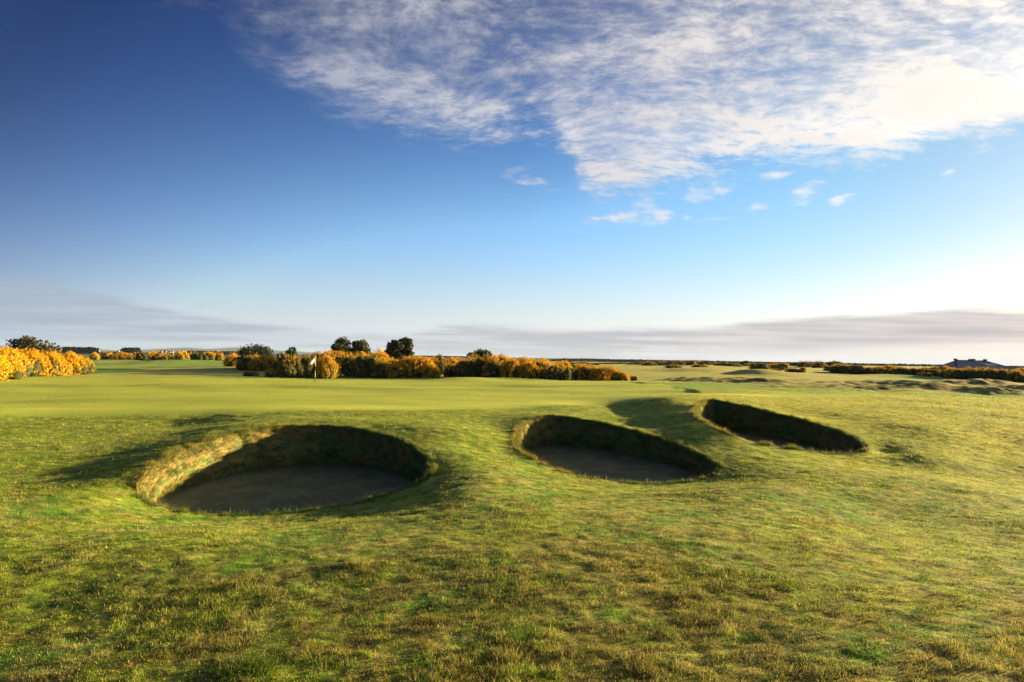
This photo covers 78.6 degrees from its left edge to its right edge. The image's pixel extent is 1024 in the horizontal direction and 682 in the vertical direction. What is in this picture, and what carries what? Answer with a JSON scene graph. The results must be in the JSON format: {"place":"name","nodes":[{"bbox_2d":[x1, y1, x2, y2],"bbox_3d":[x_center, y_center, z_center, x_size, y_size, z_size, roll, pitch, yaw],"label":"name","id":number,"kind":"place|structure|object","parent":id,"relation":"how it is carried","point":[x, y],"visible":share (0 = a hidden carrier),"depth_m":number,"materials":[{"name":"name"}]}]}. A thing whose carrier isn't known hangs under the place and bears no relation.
{"place":"outdoors","nodes":[
{"label":"outdoors","id":0,"kind":"place"},
{"bbox_2d":[0,345,322,354],"bbox_3d":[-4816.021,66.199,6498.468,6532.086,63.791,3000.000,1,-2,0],"label":"hills","id":1,"kind":"structure","parent":0,"point":[235,349],"depth_m":6025.09,"materials":[{"name":"plant"}]},
{"bbox_2d":[0,350,1023,681],"bbox_3d":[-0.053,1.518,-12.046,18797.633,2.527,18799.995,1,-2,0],"label":"ground","id":2,"kind":"structure","parent":0,"point":[88,400],"depth_m":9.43,"materials":[{"name":"plant"}]},
{"bbox_2d":[0,354,16,381],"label":"gorse bush","id":3,"kind":"object","parent":2,"relation":"on","point":[4,371],"visible":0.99,"depth_m":44.36,"materials":[{"name":"yellow plant"}]},
{"bbox_2d":[3,364,25,379],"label":"gorse bush","id":4,"kind":"object","parent":2,"relation":"on","point":[17,374],"visible":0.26,"depth_m":46.94,"materials":[{"name":"yellow plant"}]},
{"bbox_2d":[0,346,36,376],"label":"gorse bush","id":5,"kind":"object","parent":2,"relation":"on","point":[23,363],"visible":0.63,"depth_m":53.92,"materials":[{"name":"yellow plant"}]},
{"bbox_2d":[8,346,39,355],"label":"gorse bush","id":6,"kind":"object","parent":2,"relation":"on","point":[26,352],"visible":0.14,"depth_m":75.59,"materials":[{"name":"yellow plant"}]},
{"bbox_2d":[0,335,61,354],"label":"round tree","id":7,"kind":"object","parent":2,"relation":"on","point":[25,342],"visible":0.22,"depth_m":90.83,"materials":[{"name":"green plant"}]},
{"bbox_2d":[24,349,58,376],"bbox_3d":[-44.562,2.071,58.063,3.522,2.881,3.475,1,-2,2],"label":"gorse bush","id":8,"kind":"object","parent":2,"relation":"on","point":[41,365],"visible":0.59,"depth_m":57.78,"materials":[{"name":"yellow plant"}]},
{"bbox_2d":[43,350,72,375],"bbox_3d":[-44.311,2.144,60.011,3.177,2.855,3.385,1,-2,-1],"label":"gorse bush","id":9,"kind":"object","parent":2,"relation":"on","point":[63,367],"visible":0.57,"depth_m":59.84,"materials":[{"name":"yellow plant"}]},
{"bbox_2d":[62,349,90,374],"bbox_3d":[-44.685,2.272,63.589,3.061,2.876,3.057,2,-2,-30],"label":"gorse bush","id":10,"kind":"object","parent":2,"relation":"on","point":[79,364],"visible":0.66,"depth_m":63.57,"materials":[{"name":"yellow plant"}]},
{"bbox_2d":[62,346,98,353],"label":"wood","id":11,"kind":"object","parent":2,"relation":"on","point":[78,349],"visible":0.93,"depth_m":556.05,"materials":[{"name":"plant"}]},
{"bbox_2d":[86,358,95,372],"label":"gorse bush","id":12,"kind":"object","parent":2,"relation":"on","point":[92,368],"visible":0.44,"depth_m":69.64,"materials":[{"name":"yellow plant"}]},
{"bbox_2d":[88,352,99,359],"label":"gorse bush","id":13,"kind":"object","parent":2,"relation":"on","point":[94,356],"visible":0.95,"depth_m":148.70,"materials":[{"name":"yellow plant"}]},
{"bbox_2d":[100,350,112,359],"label":"gorse bush","id":14,"kind":"object","parent":2,"relation":"on","point":[105,355],"visible":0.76,"depth_m":160.97,"materials":[{"name":"yellow plant"}]},
{"bbox_2d":[111,351,133,359],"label":"gorse bush","id":15,"kind":"object","parent":2,"relation":"on","point":[121,355],"visible":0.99,"depth_m":159.98,"materials":[{"name":"yellow plant"}]},
{"bbox_2d":[120,347,141,353],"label":"wood","id":16,"kind":"object","parent":2,"relation":"on","point":[130,350],"visible":0.87,"depth_m":617.23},
{"bbox_2d":[133,351,150,359],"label":"gorse bush","id":17,"kind":"object","parent":2,"relation":"on","point":[142,356],"visible":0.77,"depth_m":159.16,"materials":[{"name":"green plant"}]},
{"bbox_2d":[148,351,169,359],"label":"gorse bush","id":18,"kind":"object","parent":2,"relation":"on","point":[157,356],"visible":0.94,"depth_m":157.67,"materials":[{"name":"yellow plant"}]},
{"bbox_2d":[163,351,174,359],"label":"gorse bush","id":19,"kind":"object","parent":2,"relation":"on","point":[170,354],"visible":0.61,"depth_m":169.80,"materials":[{"name":"yellow plant"}]},
{"bbox_2d":[173,351,189,359],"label":"gorse bush","id":20,"kind":"object","parent":2,"relation":"on","point":[181,355],"visible":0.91,"depth_m":156.87,"materials":[{"name":"yellow plant"}]},
{"bbox_2d":[190,350,207,359],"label":"gorse bush","id":21,"kind":"object","parent":2,"relation":"on","point":[198,356],"visible":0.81,"depth_m":156.06,"materials":[{"name":"green plant"}]},
{"bbox_2d":[204,351,215,359],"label":"gorse bush","id":22,"kind":"object","parent":2,"relation":"on","point":[211,356],"visible":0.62,"depth_m":167.27,"materials":[{"name":"yellow plant"}]},
{"bbox_2d":[187,350,239,354],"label":"wood","id":23,"kind":"object","parent":2,"relation":"on","point":[227,352],"visible":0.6,"depth_m":889.89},
{"bbox_2d":[214,350,224,360],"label":"gorse bush","id":24,"kind":"object","parent":2,"relation":"on","point":[219,357],"visible":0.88,"depth_m":154.76,"materials":[{"name":"yellow plant"}]},
{"bbox_2d":[221,352,237,366],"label":"gorse bush","id":25,"kind":"object","parent":2,"relation":"on","point":[228,361],"visible":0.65,"depth_m":98.60,"materials":[{"name":"yellow plant"}]},
{"bbox_2d":[235,354,254,370],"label":"gorse bush","id":26,"kind":"object","parent":2,"relation":"on","point":[242,364],"visible":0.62,"depth_m":82.64,"materials":[{"name":"green plant"}]},
{"bbox_2d":[184,649,308,681],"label":"grass tuft","id":27,"kind":"object","parent":2,"relation":"on","point":[249,665],"visible":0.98,"depth_m":4.68,"materials":[{"name":"plant"}]},
{"bbox_2d":[242,371,259,375],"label":"gorse bush","id":28,"kind":"object","parent":2,"relation":"on","point":[250,373],"visible":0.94,"depth_m":59.70,"materials":[{"name":"green plant"}]},
{"bbox_2d":[233,343,273,362],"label":"domed bush","id":29,"kind":"object","parent":2,"relation":"on","point":[258,350],"visible":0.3,"depth_m":89.17,"materials":[{"name":"green plant"}]},
{"bbox_2d":[247,354,276,370],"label":"gorse bush","id":30,"kind":"object","parent":2,"relation":"on","point":[261,363],"visible":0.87,"depth_m":80.98,"materials":[{"name":"green plant"}]},
{"bbox_2d":[263,368,283,377],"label":"gorse bush","id":31,"kind":"object","parent":2,"relation":"on","point":[272,373],"visible":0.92,"depth_m":59.49,"materials":[{"name":"green plant"}]},
{"bbox_2d":[127,421,439,516],"bbox_3d":[-4.824,2.933,15.061,6.512,1.402,6.725,1,-2,0],"label":"sand bunker","id":32,"kind":"object","parent":2,"relation":"on","point":[265,469],"visible":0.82,"depth_m":15.85,"materials":[{"name":"sand"}]},
{"bbox_2d":[270,352,301,370],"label":"gorse bush","id":33,"kind":"object","parent":2,"relation":"on","point":[278,363],"visible":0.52,"depth_m":71.24,"materials":[{"name":"yellow plant"}]},
{"bbox_2d":[276,346,297,360],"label":"upright bush","id":34,"kind":"object","parent":2,"relation":"on","point":[292,351],"visible":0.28,"depth_m":75.66,"materials":[{"name":"green plant"}]},
{"bbox_2d":[278,359,304,377],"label":"gorse bush","id":35,"kind":"object","parent":2,"relation":"on","point":[291,369],"visible":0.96,"depth_m":60.18,"materials":[{"name":"green plant"}]},
{"bbox_2d":[299,353,316,377],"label":"gorse bush","id":36,"kind":"object","parent":2,"relation":"on","point":[305,361],"visible":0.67,"depth_m":61.19,"materials":[{"name":"green plant"}]},
{"bbox_2d":[302,350,322,360],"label":"gorse bush","id":37,"kind":"object","parent":2,"relation":"on","point":[318,354],"visible":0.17,"depth_m":77.74,"materials":[{"name":"yellow plant"}]},
{"bbox_2d":[309,353,339,378],"bbox_3d":[-17.436,2.348,57.922,2.814,2.816,2.002,1,-2,1],"label":"gorse bush","id":38,"kind":"object","parent":2,"relation":"on","point":[326,368],"visible":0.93,"depth_m":57.60,"materials":[{"name":"yellow plant"}]},
{"bbox_2d":[322,349,347,358],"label":"gorse bush","id":39,"kind":"object","parent":2,"relation":"on","point":[330,353],"visible":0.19,"depth_m":77.42,"materials":[{"name":"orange plant"}]},
{"bbox_2d":[330,336,353,355],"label":"tree","id":40,"kind":"object","parent":2,"relation":"on","point":[342,343],"visible":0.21,"depth_m":85.16,"materials":[{"name":"green plant"}]},
{"bbox_2d":[332,354,355,368],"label":"gorse bush","id":41,"kind":"object","parent":2,"relation":"on","point":[337,359],"visible":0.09,"depth_m":73.58,"materials":[{"name":"yellow plant"}]},
{"bbox_2d":[336,349,366,375],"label":"gorse bush","id":42,"kind":"object","parent":2,"relation":"on","point":[344,365],"visible":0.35,"depth_m":66.95,"materials":[{"name":"green plant"}]},
{"bbox_2d":[335,555,377,572],"bbox_3d":[-1.734,2.515,7.148,0.611,0.127,0.462,2,-2,-24],"label":"grass tuft","id":43,"kind":"object","parent":2,"relation":"on","point":[353,561],"visible":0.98,"depth_m":7.12,"materials":[{"name":"plant"}]},
{"bbox_2d":[351,339,373,355],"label":"tree","id":44,"kind":"object","parent":2,"relation":"on","point":[361,345],"visible":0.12,"depth_m":86.45,"materials":[{"name":"green plant"}]},
{"bbox_2d":[346,350,381,377],"bbox_3d":[-15.351,2.458,65.880,4.040,3.209,4.416,1,-2,-5],"label":"gorse bush","id":45,"kind":"object","parent":2,"relation":"on","point":[361,367],"visible":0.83,"depth_m":64.50,"materials":[{"name":"green plant"}]},
{"bbox_2d":[374,347,389,361],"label":"gorse bush","id":46,"kind":"object","parent":2,"relation":"on","point":[382,354],"visible":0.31,"depth_m":79.36,"materials":[{"name":"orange plant"}]},
{"bbox_2d":[371,356,397,377],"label":"gorse bush","id":47,"kind":"object","parent":2,"relation":"on","point":[380,368],"visible":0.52,"depth_m":63.81,"materials":[{"name":"green plant"}]},
{"bbox_2d":[385,336,414,360],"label":"tree","id":48,"kind":"object","parent":2,"relation":"on","point":[403,347],"visible":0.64,"depth_m":83.42,"materials":[{"name":"green plant"}]},
{"bbox_2d":[386,356,416,378],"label":"gorse bush","id":49,"kind":"object","parent":2,"relation":"on","point":[400,369],"visible":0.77,"depth_m":62.64,"materials":[{"name":"green plant"}]},
{"bbox_2d":[406,354,438,377],"bbox_3d":[-9.420,2.716,64.218,3.815,2.729,3.553,2,-2,-27],"label":"gorse bush","id":50,"kind":"object","parent":2,"relation":"on","point":[416,369],"visible":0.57,"depth_m":63.07,"materials":[{"name":"yellow plant"}]},
{"bbox_2d":[401,612,444,630],"bbox_3d":[-0.789,2.460,5.516,0.425,0.080,0.405,1,-2,0],"label":"grass tuft","id":51,"kind":"object","parent":2,"relation":"on","point":[425,619],"visible":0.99,"depth_m":5.54,"materials":[{"name":"plant"}]},
{"bbox_2d":[422,362,441,377],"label":"gorse bush","id":52,"kind":"object","parent":2,"relation":"on","point":[431,371],"visible":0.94,"depth_m":61.55,"materials":[{"name":"yellow plant"}]},
{"bbox_2d":[430,357,448,373],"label":"gorse bush","id":53,"kind":"object","parent":2,"relation":"on","point":[442,364],"visible":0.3,"depth_m":73.60,"materials":[{"name":"yellow plant"}]},
{"bbox_2d":[413,355,465,357],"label":"wood","id":54,"kind":"object","parent":2,"relation":"on","point":[442,356],"visible":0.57,"depth_m":1481.58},
{"bbox_2d":[435,354,447,362],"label":"green bush","id":55,"kind":"object","parent":2,"relation":"on","point":[440,359],"visible":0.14,"depth_m":77.16,"materials":[{"name":"green plant"}]},
{"bbox_2d":[441,363,456,376],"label":"gorse bush","id":56,"kind":"object","parent":2,"relation":"on","point":[448,370],"visible":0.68,"depth_m":67.23,"materials":[{"name":"green plant"}]},
{"bbox_2d":[447,356,457,365],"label":"gorse bush","id":57,"kind":"object","parent":2,"relation":"on","point":[452,360],"visible":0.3,"depth_m":83.66,"materials":[{"name":"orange plant"}]},
{"bbox_2d":[452,357,481,376],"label":"gorse bush","id":58,"kind":"object","parent":2,"relation":"on","point":[468,368],"visible":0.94,"depth_m":64.87,"materials":[{"name":"green plant"}]},
{"bbox_2d":[465,353,490,361],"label":"gorse bush","id":59,"kind":"object","parent":2,"relation":"on","point":[476,357],"visible":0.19,"depth_m":77.95,"materials":[{"name":"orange plant"}]},
{"bbox_2d":[466,348,492,360],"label":"wind bent tree","id":60,"kind":"object","parent":2,"relation":"on","point":[480,352],"visible":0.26,"depth_m":80.98,"materials":[{"name":"green plant"}]},
{"bbox_2d":[473,356,490,376],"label":"gorse bush","id":61,"kind":"object","parent":2,"relation":"on","point":[481,362],"visible":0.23,"depth_m":65.50,"materials":[{"name":"green plant"}]},
{"bbox_2d":[482,353,508,377],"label":"gorse bush","id":62,"kind":"object","parent":2,"relation":"on","point":[492,369],"visible":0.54,"depth_m":62.70,"materials":[{"name":"green plant"}]},
{"bbox_2d":[499,357,519,377],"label":"gorse bush","id":63,"kind":"object","parent":2,"relation":"on","point":[506,367],"visible":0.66,"depth_m":61.28,"materials":[{"name":"yellow plant"}]},
{"bbox_2d":[517,356,530,364],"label":"gorse bush","id":64,"kind":"object","parent":2,"relation":"on","point":[522,360],"visible":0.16,"depth_m":77.95,"materials":[{"name":"yellow plant"}]},
{"bbox_2d":[510,359,541,378],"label":"gorse bush","id":65,"kind":"object","parent":2,"relation":"on","point":[529,370],"visible":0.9,"depth_m":59.53,"materials":[{"name":"yellow plant"}]},
{"bbox_2d":[532,357,550,370],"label":"gorse bush","id":66,"kind":"object","parent":2,"relation":"on","point":[542,363],"visible":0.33,"depth_m":63.28,"materials":[{"name":"yellow plant"}]},
{"bbox_2d":[538,361,567,380],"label":"gorse bush","id":67,"kind":"object","parent":2,"relation":"on","point":[554,371],"visible":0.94,"depth_m":59.25,"materials":[{"name":"green plant"}]},
{"bbox_2d":[553,360,574,369],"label":"gorse bush","id":68,"kind":"object","parent":2,"relation":"on","point":[566,364],"visible":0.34,"depth_m":79.56,"materials":[{"name":"yellow plant"}]},
{"bbox_2d":[563,366,574,379],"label":"gorse bush","id":69,"kind":"object","parent":2,"relation":"on","point":[568,372],"visible":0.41,"depth_m":63.21,"materials":[{"name":"green plant"}]},
{"bbox_2d":[570,361,589,380],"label":"gorse bush","id":70,"kind":"object","parent":2,"relation":"on","point":[580,373],"visible":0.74,"depth_m":59.28,"materials":[{"name":"green plant"}]},
{"bbox_2d":[587,365,609,380],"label":"gorse bush","id":71,"kind":"object","parent":2,"relation":"on","point":[594,374],"visible":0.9,"depth_m":58.14,"materials":[{"name":"green plant"}]},
{"bbox_2d":[599,365,619,380],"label":"gorse bush","id":72,"kind":"object","parent":2,"relation":"on","point":[609,370],"visible":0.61,"depth_m":58.56,"materials":[{"name":"yellow plant"}]},
{"bbox_2d":[509,412,726,483],"bbox_3d":[2.202,2.996,17.895,5.044,1.238,7.922,2,-2,-33],"label":"sand bunker","id":73,"kind":"object","parent":2,"relation":"on","point":[591,448],"visible":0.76,"depth_m":19.04,"materials":[{"name":"sand"}]},
{"bbox_2d":[609,370,628,380],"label":"gorse bush","id":74,"kind":"object","parent":2,"relation":"on","point":[617,375],"visible":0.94,"depth_m":56.73,"materials":[{"name":"yellow plant"}]},
{"bbox_2d":[629,374,637,380],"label":"gorse bush","id":75,"kind":"object","parent":2,"relation":"on","point":[633,378],"visible":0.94,"depth_m":57.80,"materials":[{"name":"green plant"}]},
{"bbox_2d":[641,361,656,365],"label":"gorse bush","id":76,"kind":"object","parent":2,"relation":"on","point":[648,363],"visible":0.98,"depth_m":183.59,"materials":[{"name":"brown plant"}]},
{"bbox_2d":[665,364,684,367],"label":"gorse bush","id":77,"kind":"object","parent":2,"relation":"on","point":[673,366],"visible":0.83,"depth_m":126.93,"materials":[{"name":"brown plant"}]},
{"bbox_2d":[686,360,696,364],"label":"gorse bush","id":78,"kind":"object","parent":2,"relation":"on","point":[692,362],"visible":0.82,"depth_m":188.03,"materials":[{"name":"green plant"}]},
{"bbox_2d":[691,364,708,366],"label":"gorse bush","id":79,"kind":"object","parent":2,"relation":"on","point":[703,365],"visible":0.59,"depth_m":133.98,"materials":[{"name":"brown plant"}]},
{"bbox_2d":[550,358,861,363],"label":"wood","id":80,"kind":"object","parent":2,"relation":"on","point":[602,360],"visible":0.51,"depth_m":497.94,"materials":[{"name":"plant"}]},
{"bbox_2d":[721,363,736,366],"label":"gorse bush","id":81,"kind":"object","parent":2,"relation":"on","point":[730,364],"visible":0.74,"depth_m":171.16,"materials":[{"name":"green plant"}]},
{"bbox_2d":[746,363,771,368],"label":"gorse bush","id":82,"kind":"object","parent":2,"relation":"on","point":[757,366],"visible":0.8,"depth_m":118.42,"materials":[{"name":"green plant"}]},
{"bbox_2d":[768,362,789,369],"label":"gorse bush","id":83,"kind":"object","parent":2,"relation":"on","point":[784,366],"visible":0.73,"depth_m":124.31,"materials":[{"name":"brown plant"}]},
{"bbox_2d":[689,397,872,453],"bbox_3d":[8.505,2.993,22.389,4.902,1.522,9.857,1,-2,0],"label":"sand bunker","id":84,"kind":"object","parent":2,"relation":"on","point":[749,422],"visible":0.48,"depth_m":23.29,"materials":[{"name":"green plant"}]},
{"bbox_2d":[784,368,801,371],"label":"gorse bush","id":85,"kind":"object","parent":2,"relation":"on","point":[793,370],"visible":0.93,"depth_m":96.39,"materials":[{"name":"green plant"}]},
{"bbox_2d":[797,361,812,366],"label":"gorse bush","id":86,"kind":"object","parent":2,"relation":"on","point":[804,364],"visible":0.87,"depth_m":190.79,"materials":[{"name":"green plant"}]},
{"bbox_2d":[810,360,826,367],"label":"gorse bush","id":87,"kind":"object","parent":2,"relation":"on","point":[818,364],"visible":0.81,"depth_m":177.22,"materials":[{"name":"green plant"}]},
{"bbox_2d":[822,365,832,370],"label":"gorse bush","id":88,"kind":"object","parent":2,"relation":"on","point":[826,368],"visible":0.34,"depth_m":118.12,"materials":[{"name":"green plant"}]},
{"bbox_2d":[827,363,849,373],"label":"gorse bush","id":89,"kind":"object","parent":2,"relation":"on","point":[842,368],"visible":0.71,"depth_m":99.38,"materials":[{"name":"green plant"}]},
{"bbox_2d":[846,364,864,374],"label":"gorse bush","id":90,"kind":"object","parent":2,"relation":"on","point":[855,369],"visible":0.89,"depth_m":96.76,"materials":[{"name":"green plant"}]},
{"bbox_2d":[864,365,879,373],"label":"gorse bush","id":91,"kind":"object","parent":2,"relation":"on","point":[869,370],"visible":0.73,"depth_m":95.09,"materials":[{"name":"green plant"}]},
{"bbox_2d":[875,365,895,373],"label":"gorse bush","id":92,"kind":"object","parent":2,"relation":"on","point":[882,370],"visible":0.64,"depth_m":93.00,"materials":[{"name":"green plant"}]},
{"bbox_2d":[892,366,910,374],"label":"gorse bush","id":93,"kind":"object","parent":2,"relation":"on","point":[900,371],"visible":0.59,"depth_m":90.83,"materials":[{"name":"green plant"}]},
{"bbox_2d":[904,366,928,374],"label":"gorse bush","id":94,"kind":"object","parent":2,"relation":"on","point":[912,371],"visible":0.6,"depth_m":89.68,"materials":[{"name":"green plant"}]},
{"bbox_2d":[921,372,932,376],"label":"gorse bush","id":95,"kind":"object","parent":2,"relation":"on","point":[928,374],"visible":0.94,"depth_m":83.67,"materials":[{"name":"green plant"}]},
{"bbox_2d":[916,368,942,375],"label":"gorse bush","id":96,"kind":"object","parent":2,"relation":"on","point":[934,372],"visible":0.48,"depth_m":86.02,"materials":[{"name":"green plant"}]},
{"bbox_2d":[845,363,1023,368],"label":"wood","id":97,"kind":"object","parent":2,"relation":"on","point":[930,365],"visible":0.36,"depth_m":405.46,"materials":[{"name":"plant"}]},
{"bbox_2d":[929,365,948,370],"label":"gorse bush","id":98,"kind":"object","parent":2,"relation":"on","point":[940,368],"visible":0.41,"depth_m":106.25,"materials":[{"name":"brown plant"}]},
{"bbox_2d":[937,367,956,377],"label":"gorse bush","id":99,"kind":"object","parent":2,"relation":"on","point":[945,373],"visible":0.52,"depth_m":83.64,"materials":[{"name":"green plant"}]},
{"bbox_2d":[949,367,975,378],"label":"gorse bush","id":100,"kind":"object","parent":2,"relation":"on","point":[960,374],"visible":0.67,"depth_m":81.66,"materials":[{"name":"green plant"}]},
{"bbox_2d":[937,359,1014,370],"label":"clubhouse","id":101,"kind":"structure","parent":2,"relation":"on","point":[972,363],"depth_m":153.44,"materials":[{"name":"stone"}]},
{"bbox_2d":[969,367,999,379],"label":"gorse bush","id":102,"kind":"object","parent":2,"relation":"on","point":[982,374],"visible":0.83,"depth_m":79.27,"materials":[{"name":"green plant"}]},
{"bbox_2d":[994,367,1013,381],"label":"gorse bush","id":103,"kind":"object","parent":2,"relation":"on","point":[1004,375],"visible":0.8,"depth_m":78.08,"materials":[{"name":"green plant"}]},
{"bbox_2d":[1009,369,1023,382],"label":"gorse bush","id":104,"kind":"object","parent":2,"relation":"on","point":[1018,376],"visible":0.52,"depth_m":77.85,"materials":[{"name":"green plant"}]},
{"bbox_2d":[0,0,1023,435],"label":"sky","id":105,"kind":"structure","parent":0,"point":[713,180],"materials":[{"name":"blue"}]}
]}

